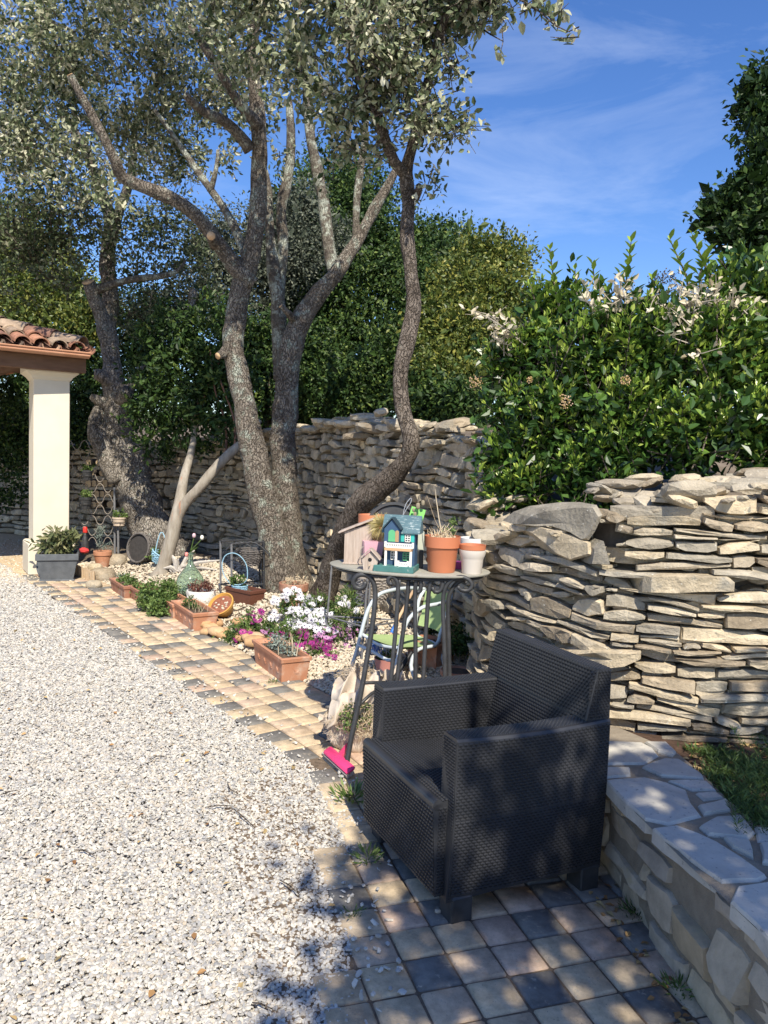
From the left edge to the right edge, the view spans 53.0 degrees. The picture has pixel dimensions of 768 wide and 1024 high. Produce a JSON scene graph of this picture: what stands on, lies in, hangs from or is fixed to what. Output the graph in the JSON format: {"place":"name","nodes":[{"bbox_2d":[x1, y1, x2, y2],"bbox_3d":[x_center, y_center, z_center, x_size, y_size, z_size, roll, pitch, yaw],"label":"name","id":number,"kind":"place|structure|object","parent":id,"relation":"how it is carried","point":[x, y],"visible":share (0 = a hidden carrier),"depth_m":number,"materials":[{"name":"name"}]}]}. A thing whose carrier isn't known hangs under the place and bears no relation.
{"place":"outdoors","nodes":[
{"label":"outdoors","id":0,"kind":"place"},
{"bbox_2d":[0,532,81,583],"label":"sandy yard","id":1,"kind":"structure","parent":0,"point":[11,536],"depth_m":10.84,"materials":[{"name":"beige sand"}]},
{"bbox_2d":[0,316,95,575],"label":"carport","id":2,"kind":"object","parent":1,"relation":"on","point":[49,364],"visible":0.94,"depth_m":8.81,"materials":[{"name":"paint"}]},
{"bbox_2d":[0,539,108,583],"bbox_3d":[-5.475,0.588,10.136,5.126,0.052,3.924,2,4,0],"label":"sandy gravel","id":3,"kind":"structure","parent":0,"point":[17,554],"depth_m":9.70,"materials":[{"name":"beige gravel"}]},
{"bbox_2d":[1,410,228,441],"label":"hillside","id":4,"kind":"structure","parent":0,"point":[143,432],"depth_m":17.99,"materials":[{"name":"green plant"}]},
{"bbox_2d":[0,183,120,377],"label":"evergreen tree","id":5,"kind":"object","parent":4,"relation":"on","point":[74,320],"visible":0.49,"depth_m":12.26,"materials":[{"name":"green plant"}]},
{"bbox_2d":[344,200,504,420],"bbox_3d":[0.659,-3.236,12.226,2.626,3.911,3.446,2,4,0],"label":"evergreen tree","id":6,"kind":"object","parent":4,"relation":"on","point":[430,243],"visible":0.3,"depth_m":11.93,"materials":[{"name":"green plant"}]},
{"bbox_2d":[682,48,767,264],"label":"evergreen tree","id":7,"kind":"object","parent":4,"relation":"on","point":[735,207],"visible":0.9,"depth_m":7.52,"materials":[{"name":"green plant"}]},
{"bbox_2d":[0,563,406,1023],"bbox_3d":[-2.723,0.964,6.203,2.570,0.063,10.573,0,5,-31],"label":"gravel","id":8,"kind":"structure","parent":0,"point":[31,603],"depth_m":2.91,"materials":[{"name":"white gravel"}]},
{"bbox_2d":[0,755,299,1008],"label":"fallen twigs","id":9,"kind":"object","parent":8,"relation":"on","point":[259,1003],"visible":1,"depth_m":2.83,"materials":[{"name":"brown wood"}]},
{"bbox_2d":[0,626,767,1023],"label":"leaf litter","id":10,"kind":"object","parent":8,"relation":"on","point":[600,904],"visible":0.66,"depth_m":2.61,"materials":[{"name":"brown plant"}]},
{"bbox_2d":[600,724,767,1023],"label":"retaining wall","id":11,"kind":"structure","parent":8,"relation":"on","point":[684,862],"depth_m":2.30,"materials":[{"name":"stone"}]},
{"bbox_2d":[25,534,467,694],"bbox_3d":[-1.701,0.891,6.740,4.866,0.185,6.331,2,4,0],"label":"bed gravel","id":12,"kind":"structure","parent":0,"point":[323,679],"depth_m":6.54,"materials":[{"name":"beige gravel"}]},
{"bbox_2d":[80,527,88,554],"bbox_3d":[-3.812,0.367,9.779,0.132,0.355,0.155,0,4,-23],"label":"sprayer bottle","id":13,"kind":"object","parent":12,"relation":"on","point":[84,549],"visible":0.95,"depth_m":9.78,"materials":[{"name":"plastic"}]},
{"bbox_2d":[69,440,119,553],"bbox_3d":[-3.740,-0.192,9.961,0.733,1.487,0.108,3,4,8],"label":"wire trellis","id":14,"kind":"object","parent":12,"relation":"on","point":[114,508],"visible":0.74,"depth_m":9.95,"materials":[{"name":"grey metal"}]},
{"bbox_2d":[78,488,92,509],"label":"hanging pot","id":15,"kind":"object","parent":14,"relation":"hanging from","point":[86,498],"visible":1,"depth_m":9.82,"materials":[{"name":"metal"}]},
{"bbox_2d":[80,462,95,480],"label":"hanging pot","id":16,"kind":"object","parent":14,"relation":"hanging from","point":[87,475],"visible":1,"depth_m":9.81,"materials":[{"name":"metal"}]},
{"bbox_2d":[112,508,127,526],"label":"hanging pot","id":17,"kind":"object","parent":14,"relation":"hanging from","point":[119,521],"visible":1,"depth_m":9.84,"materials":[{"name":"beige ceramic"}]},
{"bbox_2d":[87,563,102,569],"bbox_3d":[-3.507,0.672,9.344,0.169,0.100,0.138,2,4,0],"label":"garden rock","id":18,"kind":"object","parent":12,"relation":"on","point":[91,566],"visible":0.61,"depth_m":9.29,"materials":[{"name":"stone"}]},
{"bbox_2d":[93,525,111,567],"bbox_3d":[-3.464,0.417,9.483,0.221,0.524,0.220,-1,5,-37],"label":"terracotta pot","id":19,"kind":"object","parent":12,"relation":"on","point":[102,557],"visible":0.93,"depth_m":9.45,"materials":[{"name":"ceramic"}]},
{"bbox_2d":[89,568,115,580],"bbox_3d":[-3.181,0.717,8.703,0.275,0.162,0.225,2,4,0],"label":"garden rock","id":20,"kind":"object","parent":12,"relation":"on","point":[103,574],"visible":0.66,"depth_m":8.60,"materials":[{"name":"stone"}]},
{"bbox_2d":[107,500,119,508],"bbox_3d":[-3.765,-0.111,10.735,0.116,0.113,0.228,2,4,5],"label":"firewood log","id":21,"kind":"object","parent":12,"relation":"on","point":[110,504],"visible":0.6,"depth_m":10.63,"materials":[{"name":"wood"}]},
{"bbox_2d":[0,18,231,555],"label":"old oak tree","id":22,"kind":"object","parent":12,"relation":"on","point":[121,464],"visible":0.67,"depth_m":9.85,"materials":[{"name":"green plant"}]},
{"bbox_2d":[109,554,127,565],"bbox_3d":[-3.338,0.600,9.592,0.253,0.150,0.207,2,4,0],"label":"garden rock","id":23,"kind":"object","parent":12,"relation":"on","point":[117,559],"visible":0.68,"depth_m":9.50,"materials":[{"name":"stone"}]},
{"bbox_2d":[126,533,159,562],"bbox_3d":[-2.938,0.434,9.442,0.372,0.376,0.301,4,5,27],"label":"wicker basket","id":24,"kind":"object","parent":12,"relation":"on","point":[139,546],"visible":0.88,"depth_m":9.37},
{"bbox_2d":[128,584,158,603],"bbox_3d":[-2.322,0.818,7.540,0.217,0.130,0.568,-1,5,-34],"label":"trough","id":25,"kind":"object","parent":12,"relation":"on","point":[133,590],"visible":0.18,"depth_m":7.58,"materials":[{"name":"ceramic"}]},
{"bbox_2d":[144,532,164,563],"bbox_3d":[-2.681,0.433,9.143,0.323,0.412,0.257,2,4,0],"label":"blue basket","id":26,"kind":"object","parent":12,"relation":"on","point":[155,554],"visible":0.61,"depth_m":9.07,"materials":[{"name":"paint"}]},
{"bbox_2d":[135,575,180,617],"bbox_3d":[-2.082,0.778,7.180,0.459,0.414,0.798,2,4,0],"label":"herb plant","id":27,"kind":"object","parent":12,"relation":"on","point":[161,594],"visible":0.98,"depth_m":6.99,"materials":[{"name":"green plant"}]},
{"bbox_2d":[163,594,194,617],"bbox_3d":[-1.900,0.863,7.038,0.217,0.140,0.488,-1,5,-31],"label":"trough","id":28,"kind":"object","parent":12,"relation":"on","point":[171,610],"visible":0.32,"depth_m":6.86,"materials":[{"name":"ceramic"}]},
{"bbox_2d":[175,552,203,595],"bbox_3d":[-1.945,0.620,7.735,0.296,0.430,0.296,2,4,0],"label":"demijohn","id":29,"kind":"object","parent":12,"relation":"on","point":[189,573],"visible":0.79,"depth_m":7.65,"materials":[{"name":"green glass"}]},
{"bbox_2d":[185,533,203,556],"bbox_3d":[-1.902,0.375,7.716,0.190,0.325,0.038,2,4,0],"label":"tulip bunch","id":30,"kind":"object","parent":29,"relation":"in","point":[194,536],"visible":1,"depth_m":7.71,"materials":[{"name":"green plant"}]},
{"bbox_2d":[110,284,270,577],"bbox_3d":[-2.333,-0.931,9.166,2.012,3.464,1.298,2,4,0],"label":"forked tree","id":31,"kind":"object","parent":12,"relation":"on","point":[191,413],"visible":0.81,"depth_m":8.93,"materials":[{"name":"green plant"}]},
{"bbox_2d":[163,550,219,573],"bbox_3d":[-2.174,0.574,8.749,0.636,0.277,0.137,2,4,0],"label":"driftwood","id":32,"kind":"object","parent":12,"relation":"on","point":[175,567],"visible":0.72,"depth_m":8.72,"materials":[{"name":"brown wood"}]},
{"bbox_2d":[171,595,218,630],"bbox_3d":[-1.639,0.845,6.648,0.227,0.251,0.645,0,5,-31],"label":"trough","id":33,"kind":"object","parent":12,"relation":"on","point":[190,614],"visible":1,"depth_m":6.54,"materials":[{"name":"ceramic"}]},
{"bbox_2d":[0,0,398,593],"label":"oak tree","id":34,"kind":"object","parent":12,"relation":"on","point":[273,497],"visible":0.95,"depth_m":7.48,"materials":[{"name":"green plant"}]},
{"bbox_2d":[186,579,216,603],"bbox_3d":[-1.763,0.748,7.428,0.284,0.234,0.285,0,5,-25],"label":"succulent pot","id":35,"kind":"object","parent":12,"relation":"on","point":[204,592],"visible":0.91,"depth_m":7.37,"materials":[{"name":"white ceramic"}]},
{"bbox_2d":[207,626,224,635],"bbox_3d":[-1.346,0.958,6.197,0.132,0.066,0.110,3,4,18],"label":"ochre stone","id":36,"kind":"object","parent":12,"relation":"on","point":[212,630],"visible":0.87,"depth_m":6.15,"materials":[{"name":"beige stone"}]},
{"bbox_2d":[208,593,233,617],"bbox_3d":[-1.439,0.827,6.794,0.235,0.214,0.222,2,4,0],"label":"ochre bowl","id":37,"kind":"object","parent":12,"relation":"on","point":[222,604],"visible":0.94,"depth_m":6.79,"materials":[{"name":"ceramic"}]},
{"bbox_2d":[219,539,270,592],"bbox_3d":[-1.367,0.552,7.512,0.432,0.562,0.403,0,4,-23],"label":"plant stand","id":38,"kind":"object","parent":12,"relation":"on","point":[232,554],"visible":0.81,"depth_m":7.46,"materials":[{"name":"grey metal"}]},
{"bbox_2d":[222,553,247,589],"bbox_3d":[-1.411,0.600,7.318,0.256,0.438,0.174,2,4,0],"label":"blue basket","id":39,"kind":"object","parent":38,"relation":"hanging from","point":[233,580],"visible":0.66,"depth_m":7.28,"materials":[{"name":"wicker"}]},
{"bbox_2d":[236,547,262,565],"bbox_3d":[-1.313,0.443,7.554,0.286,0.160,0.286,2,4,0],"label":"hanging basket","id":40,"kind":"object","parent":38,"relation":"hanging from","point":[246,555],"visible":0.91,"depth_m":7.47,"materials":[{"name":"wicker"}]},
{"bbox_2d":[224,585,265,604],"bbox_3d":[-1.313,0.791,7.271,0.377,0.150,0.197,5,5,39],"label":"trough","id":41,"kind":"object","parent":12,"relation":"on","point":[250,595],"visible":0.88,"depth_m":7.18,"materials":[{"name":"brown ceramic"}]},
{"bbox_2d":[244,635,263,646],"bbox_3d":[-0.992,0.984,5.881,0.154,0.077,0.128,1,4,-10],"label":"ochre stone","id":42,"kind":"object","parent":12,"relation":"on","point":[248,641],"visible":0.62,"depth_m":5.83,"materials":[{"name":"beige stone"}]},
{"bbox_2d":[212,607,338,660],"bbox_3d":[-0.743,0.999,5.891,1.222,0.437,0.494,5,5,38],"label":"daisy plant","id":43,"kind":"object","parent":12,"relation":"on","point":[253,623],"visible":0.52,"depth_m":5.99,"materials":[{"name":"purple plant"}]},
{"bbox_2d":[279,574,310,611],"bbox_3d":[-0.786,0.702,6.799,0.285,0.345,0.289,2,4,0],"label":"terracotta pot","id":44,"kind":"object","parent":12,"relation":"on","point":[301,584],"visible":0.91,"depth_m":6.73,"materials":[{"name":"ceramic"}]},
{"bbox_2d":[267,586,356,635],"bbox_3d":[-0.576,0.843,6.175,0.759,0.441,0.729,2,4,0],"label":"daisy plant","id":45,"kind":"object","parent":12,"relation":"on","point":[311,613],"visible":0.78,"depth_m":6.18,"materials":[{"name":"white plant"}]},
{"bbox_2d":[260,619,365,650],"bbox_3d":[-0.536,0.995,6.011,0.899,0.396,0.432,4,5,29],"label":"daisy plant","id":46,"kind":"object","parent":12,"relation":"on","point":[347,632],"visible":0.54,"depth_m":5.89,"materials":[{"name":"plant"}]},
{"bbox_2d":[334,583,370,624],"bbox_3d":[-0.235,0.796,6.357,0.315,0.359,0.674,1,4,-19],"label":"daisy plant","id":47,"kind":"object","parent":12,"relation":"on","point":[356,611],"visible":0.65,"depth_m":6.39,"materials":[{"name":"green plant"}]},
{"bbox_2d":[325,566,400,658],"bbox_3d":[-0.165,0.705,5.690,0.578,0.643,0.565,2,4,0],"label":"wire stand","id":48,"kind":"object","parent":12,"relation":"on","point":[327,616],"visible":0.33,"depth_m":5.73,"materials":[{"name":"grey metal"}]},
{"bbox_2d":[356,578,365,607],"bbox_3d":[-0.163,0.567,5.505,0.081,0.242,0.065,2,4,0],"label":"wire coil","id":49,"kind":"object","parent":48,"relation":"hanging from","point":[360,594],"visible":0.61,"depth_m":5.49,"materials":[{"name":"grey metal"}]},
{"bbox_2d":[357,574,391,604],"bbox_3d":[-0.071,0.573,5.706,0.268,0.200,0.270,2,4,0],"label":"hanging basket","id":50,"kind":"object","parent":48,"relation":"hanging from","point":[383,585],"visible":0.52,"depth_m":5.62,"materials":[{"name":"wicker"}]},
{"bbox_2d":[0,408,767,743],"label":"dry stone wall","id":51,"kind":"structure","parent":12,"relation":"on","point":[656,600],"depth_m":3.37,"materials":[{"name":"grey stone"}]},
{"bbox_2d":[0,394,28,520],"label":"ivy bank","id":52,"kind":"structure","parent":51,"relation":"hanging from","point":[9,492],"depth_m":11.47,"materials":[{"name":"green plant"}]},
{"bbox_2d":[374,649,395,670],"bbox_3d":[0.020,0.994,5.067,0.175,0.201,0.175,2,4,0],"label":"pink bucket","id":53,"kind":"object","parent":12,"relation":"on","point":[381,664],"visible":0.44,"depth_m":5.01,"materials":[{"name":"plastic"}]},
{"bbox_2d":[351,586,452,677],"bbox_3d":[0.169,0.816,5.103,0.683,0.580,0.416,-2,6,-43],"label":"lawn chair","id":54,"kind":"object","parent":12,"relation":"on","point":[383,640],"visible":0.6,"depth_m":5.11,"materials":[{"name":"paint"}]},
{"bbox_2d":[408,634,452,668],"bbox_3d":[0.318,0.958,5.251,0.280,0.180,0.217,6,6,43],"label":"pot","id":55,"kind":"object","parent":12,"relation":"on","point":[433,660],"visible":0.41,"depth_m":5.14,"materials":[{"name":"ceramic"}]},
{"bbox_2d":[307,0,580,607],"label":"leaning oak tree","id":56,"kind":"object","parent":12,"relation":"on","point":[388,62],"visible":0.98,"depth_m":5.30,"materials":[{"name":"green plant"}]},
{"bbox_2d":[428,621,473,665],"bbox_3d":[0.482,0.887,5.218,0.260,0.346,0.813,1,4,-15],"label":"geranium","id":57,"kind":"object","parent":12,"relation":"on","point":[459,647],"visible":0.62,"depth_m":5.07,"materials":[{"name":"green plant"}]},
{"bbox_2d":[440,665,470,676],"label":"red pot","id":58,"kind":"object","parent":12,"relation":"on","point":[458,670],"visible":0.27,"depth_m":4.78,"materials":[{"name":"ceramic"}]},
{"bbox_2d":[20,573,711,1023],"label":"paved path","id":59,"kind":"structure","parent":0,"point":[412,935],"depth_m":2.48,"materials":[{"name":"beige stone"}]},
{"bbox_2d":[24,525,83,581],"bbox_3d":[-3.697,0.446,8.637,0.638,0.618,0.440,1,4,-20],"label":"grey planter","id":60,"kind":"object","parent":59,"relation":"on","point":[57,560],"visible":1,"depth_m":8.52,"materials":[{"name":"plastic"}]},
{"bbox_2d":[75,565,94,580],"bbox_3d":[-3.389,0.696,8.720,0.036,0.149,0.548,-2,5,-41],"label":"wooden edging","id":61,"kind":"object","parent":59,"relation":"on","point":[83,572],"visible":0.72,"depth_m":8.70,"materials":[{"name":"brown wood"}]},
{"bbox_2d":[86,580,102,587],"bbox_3d":[-3.097,0.777,8.224,0.158,0.094,0.130,2,4,0],"label":"garden rock","id":62,"kind":"object","parent":59,"relation":"on","point":[93,583],"visible":0.88,"depth_m":8.17,"materials":[{"name":"stone"}]},
{"bbox_2d":[109,577,142,597],"bbox_3d":[-2.654,0.779,7.917,0.197,0.130,0.591,-1,5,-33],"label":"trough","id":63,"kind":"object","parent":59,"relation":"on","point":[123,591],"visible":0.57,"depth_m":7.79,"materials":[{"name":"ceramic"}]},
{"bbox_2d":[115,571,142,597],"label":"herb plant","id":64,"kind":"object","parent":63,"relation":"in","point":[127,580],"visible":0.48,"depth_m":7.86,"materials":[{"name":"green plant"}]},
{"bbox_2d":[252,626,311,682],"bbox_3d":[-0.709,0.948,5.291,0.219,0.305,0.599,0,5,-28],"label":"trough","id":65,"kind":"object","parent":59,"relation":"on","point":[281,659],"visible":1,"depth_m":5.17,"materials":[{"name":"ceramic"}]},
{"bbox_2d":[329,776,363,804],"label":"weed","id":66,"kind":"object","parent":59,"relation":"on","point":[357,788],"visible":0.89,"depth_m":3.38,"materials":[{"name":"green plant"}]},
{"bbox_2d":[339,904,367,919],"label":"weed","id":67,"kind":"object","parent":59,"relation":"on","point":[353,911],"visible":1,"depth_m":2.50,"materials":[{"name":"green plant"}]},
{"bbox_2d":[317,660,404,752],"bbox_3d":[-0.136,0.995,3.972,0.402,0.430,0.523,4,4,20],"label":"rock","id":68,"kind":"object","parent":59,"relation":"on","point":[336,718],"visible":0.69,"depth_m":3.86,"materials":[{"name":"stone"}]},
{"bbox_2d":[347,841,384,865],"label":"weed","id":69,"kind":"object","parent":59,"relation":"on","point":[357,854],"visible":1,"depth_m":2.86,"materials":[{"name":"green plant"}]},
{"bbox_2d":[323,650,412,778],"bbox_3d":[-0.116,0.948,3.777,0.302,0.533,0.440,6,6,42],"label":"pink broom","id":70,"kind":"object","parent":59,"relation":"on","point":[335,759],"visible":0.62,"depth_m":3.68,"materials":[{"name":"plastic"}]},
{"bbox_2d":[330,558,489,761],"bbox_3d":[0.107,0.789,3.892,0.808,1.033,0.672,2,4,0],"label":"iron table","id":71,"kind":"object","parent":59,"relation":"on","point":[457,576],"visible":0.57,"depth_m":3.65,"materials":[{"name":"paint"}]},
{"bbox_2d":[338,517,374,564],"bbox_3d":[-0.141,0.144,3.951,0.176,0.237,0.135,2,4,4],"label":"nest box","id":72,"kind":"object","parent":71,"relation":"on","point":[355,535],"visible":0.7,"depth_m":3.90,"materials":[{"name":"brown wood"}]},
{"bbox_2d":[359,547,381,570],"bbox_3d":[-0.065,0.228,3.741,0.103,0.104,0.082,2,4,6],"label":"birdhouse","id":73,"kind":"object","parent":71,"relation":"on","point":[371,558],"visible":0.99,"depth_m":3.72,"materials":[{"name":"brown wood"}]},
{"bbox_2d":[358,512,384,539],"bbox_3d":[-0.029,0.127,3.967,0.178,0.277,0.322,1,4,-13],"label":"spiky grass pot","id":74,"kind":"object","parent":71,"relation":"on","point":[377,526],"visible":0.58,"depth_m":3.88,"materials":[{"name":"plant"}]},
{"bbox_2d":[360,540,383,561],"bbox_3d":[-0.069,0.208,3.883,0.117,0.125,0.096,1,4,-10],"label":"pink pot","id":75,"kind":"object","parent":71,"relation":"on","point":[376,545],"visible":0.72,"depth_m":3.84,"materials":[{"name":"ceramic"}]},
{"bbox_2d":[370,502,410,558],"bbox_3d":[0.051,0.100,4.087,0.310,0.307,0.062,2,4,0],"label":"round tray","id":76,"kind":"object","parent":71,"relation":"on","point":[395,508],"visible":0.16,"depth_m":4.10,"materials":[{"name":"metal"}]},
{"bbox_2d":[409,499,425,518],"bbox_3d":[0.166,0.097,3.982,0.094,0.334,0.043,2,4,0],"label":"plant tag","id":77,"kind":"object","parent":71,"relation":"on","point":[416,511],"visible":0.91,"depth_m":3.99,"materials":[{"name":"plastic"}]},
{"bbox_2d":[417,549,423,567],"bbox_3d":[0.172,0.235,3.866,0.050,0.090,0.040,2,4,0],"label":"dark box","id":78,"kind":"object","parent":71,"relation":"on","point":[420,554],"visible":0.52,"depth_m":3.85,"materials":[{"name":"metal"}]},
{"bbox_2d":[418,531,423,556],"bbox_3d":[0.181,0.183,3.973,0.050,0.170,0.012,2,4,0],"label":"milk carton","id":79,"kind":"object","parent":71,"relation":"on","point":[420,541],"visible":0.31,"depth_m":3.96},
{"bbox_2d":[425,489,460,572],"bbox_3d":[0.287,0.091,3.761,0.177,0.400,0.188,2,4,0],"label":"terracotta pot","id":80,"kind":"object","parent":71,"relation":"on","point":[442,547],"visible":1,"depth_m":3.71,"materials":[{"name":"ceramic"}]},
{"bbox_2d":[460,536,480,543],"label":"white pot","id":81,"kind":"object","parent":71,"relation":"on","point":[466,539],"visible":0.16,"depth_m":3.87,"materials":[{"name":"ceramic"}]},
{"bbox_2d":[459,549,485,574],"bbox_3d":[0.428,0.240,3.736,0.131,0.116,0.131,2,4,0],"label":"cream pot","id":82,"kind":"object","parent":71,"relation":"on","point":[471,562],"visible":0.88,"depth_m":3.69,"materials":[{"name":"ceramic"}]},
{"bbox_2d":[460,543,485,550],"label":"nested pot","id":83,"kind":"object","parent":82,"relation":"on","point":[472,547],"visible":0.74,"depth_m":3.69,"materials":[{"name":"ceramic"}]},
{"bbox_2d":[362,628,610,923],"bbox_3d":[0.341,0.911,2.852,0.673,0.799,0.685,0,5,-24],"label":"rattan armchair","id":84,"kind":"object","parent":59,"relation":"on","point":[493,777],"visible":1,"depth_m":2.64,"materials":[{"name":"wicker"}]},
{"bbox_2d":[617,895,642,923],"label":"weed","id":85,"kind":"object","parent":59,"relation":"on","point":[630,911],"visible":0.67,"depth_m":2.58,"materials":[{"name":"green plant"}]},
{"bbox_2d":[653,969,694,1000],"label":"weed","id":86,"kind":"object","parent":59,"relation":"on","point":[679,981],"visible":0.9,"depth_m":2.21,"materials":[{"name":"green plant"}]},
{"bbox_2d":[0,0,767,429],"label":"sky","id":87,"kind":"structure","parent":0,"point":[607,136],"materials":[{"name":"blue"}]},
{"bbox_2d":[373,514,422,573],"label":"model house","id":88,"kind":"structure","parent":0,"point":[401,533],"depth_m":3.70,"materials":[{"name":"green paint"}]},
{"bbox_2d":[388,530,394,541],"bbox_3d":[0.037,0.113,3.693,0.033,0.057,0.004,3,4,13],"label":"door","id":89,"kind":"structure","parent":88,"relation":"in","point":[391,535],"depth_m":3.69,"materials":[{"name":"green paint"}]},
{"bbox_2d":[70,424,740,505],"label":"terrace ground","id":90,"kind":"structure","parent":0,"point":[721,465],"depth_m":5.37,"materials":[{"name":"soil"}]},
{"bbox_2d":[0,267,193,480],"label":"evergreen bush","id":91,"kind":"object","parent":90,"relation":"on","point":[86,385],"visible":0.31,"depth_m":11.90,"materials":[{"name":"green plant"}]},
{"bbox_2d":[143,302,319,477],"bbox_3d":[-1.792,-1.682,10.731,2.876,2.569,1.604,4,5,25],"label":"bush","id":92,"kind":"object","parent":90,"relation":"on","point":[261,336],"visible":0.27,"depth_m":10.50,"materials":[{"name":"green plant"}]},
{"bbox_2d":[119,166,363,429],"bbox_3d":[-2.295,-3.265,11.836,3.920,3.959,1.914,2,4,0],"label":"evergreen tree","id":93,"kind":"object","parent":90,"relation":"on","point":[305,211],"visible":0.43,"depth_m":11.53,"materials":[{"name":"green plant"}]},
{"bbox_2d":[233,130,433,414],"bbox_3d":[-1.001,-4.142,12.855,3.790,5.639,3.968,2,4,0],"label":"evergreen tree","id":94,"kind":"object","parent":90,"relation":"on","point":[340,309],"visible":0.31,"depth_m":12.65,"materials":[{"name":"green plant"}]},
{"bbox_2d":[265,317,494,428],"bbox_3d":[0.122,-1.584,8.869,1.596,1.796,4.115,-1,5,-37],"label":"bush","id":95,"kind":"object","parent":90,"relation":"on","point":[328,388],"visible":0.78,"depth_m":9.11,"materials":[{"name":"green plant"}]},
{"bbox_2d":[386,217,544,424],"bbox_3d":[1.030,-2.165,8.712,2.004,2.846,2.607,2,4,0],"label":"tree","id":96,"kind":"object","parent":90,"relation":"on","point":[484,281],"visible":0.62,"depth_m":8.54,"materials":[{"name":"green plant"}]},
{"bbox_2d":[460,228,767,519],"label":"viburnum bush","id":97,"kind":"object","parent":90,"relation":"on","point":[615,385],"visible":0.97,"depth_m":4.28,"materials":[{"name":"green plant"}]},
{"bbox_2d":[459,266,766,358],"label":"flowers","id":98,"kind":"object","parent":97,"relation":"on","point":[685,303],"visible":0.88,"depth_m":4.24,"materials":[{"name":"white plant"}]},
{"bbox_2d":[628,268,686,295],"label":"dry seed heads","id":99,"kind":"object","parent":97,"relation":"attached to","point":[665,277],"visible":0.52,"depth_m":4.65,"materials":[{"name":"beige plant"}]},
{"bbox_2d":[628,731,767,821],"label":"raised bed ground","id":100,"kind":"structure","parent":0,"point":[679,749],"depth_m":3.10,"materials":[{"name":"soil"}]},
{"bbox_2d":[677,739,767,833],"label":"ground cover","id":101,"kind":"object","parent":100,"relation":"on","point":[722,767],"visible":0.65,"depth_m":2.85,"materials":[{"name":"green plant"}]},
{"bbox_2d":[711,724,767,837],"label":"rosemary bush","id":102,"kind":"object","parent":100,"relation":"on","point":[743,791],"visible":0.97,"depth_m":2.56,"materials":[{"name":"green plant"}]},
{"bbox_3d":[-3.993,-0.110,10.740,0.107,0.092,0.228,2,4,0],"label":"firewood log","id":103,"kind":"object","parent":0,"visible":0},
{"bbox_2d":[97,500,107,507],"bbox_3d":[-3.917,-0.112,10.736,0.105,0.105,0.228,2,4,5],"label":"firewood log","id":104,"kind":"object","parent":103,"relation":"on","point":[104,503],"visible":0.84,"depth_m":10.64,"materials":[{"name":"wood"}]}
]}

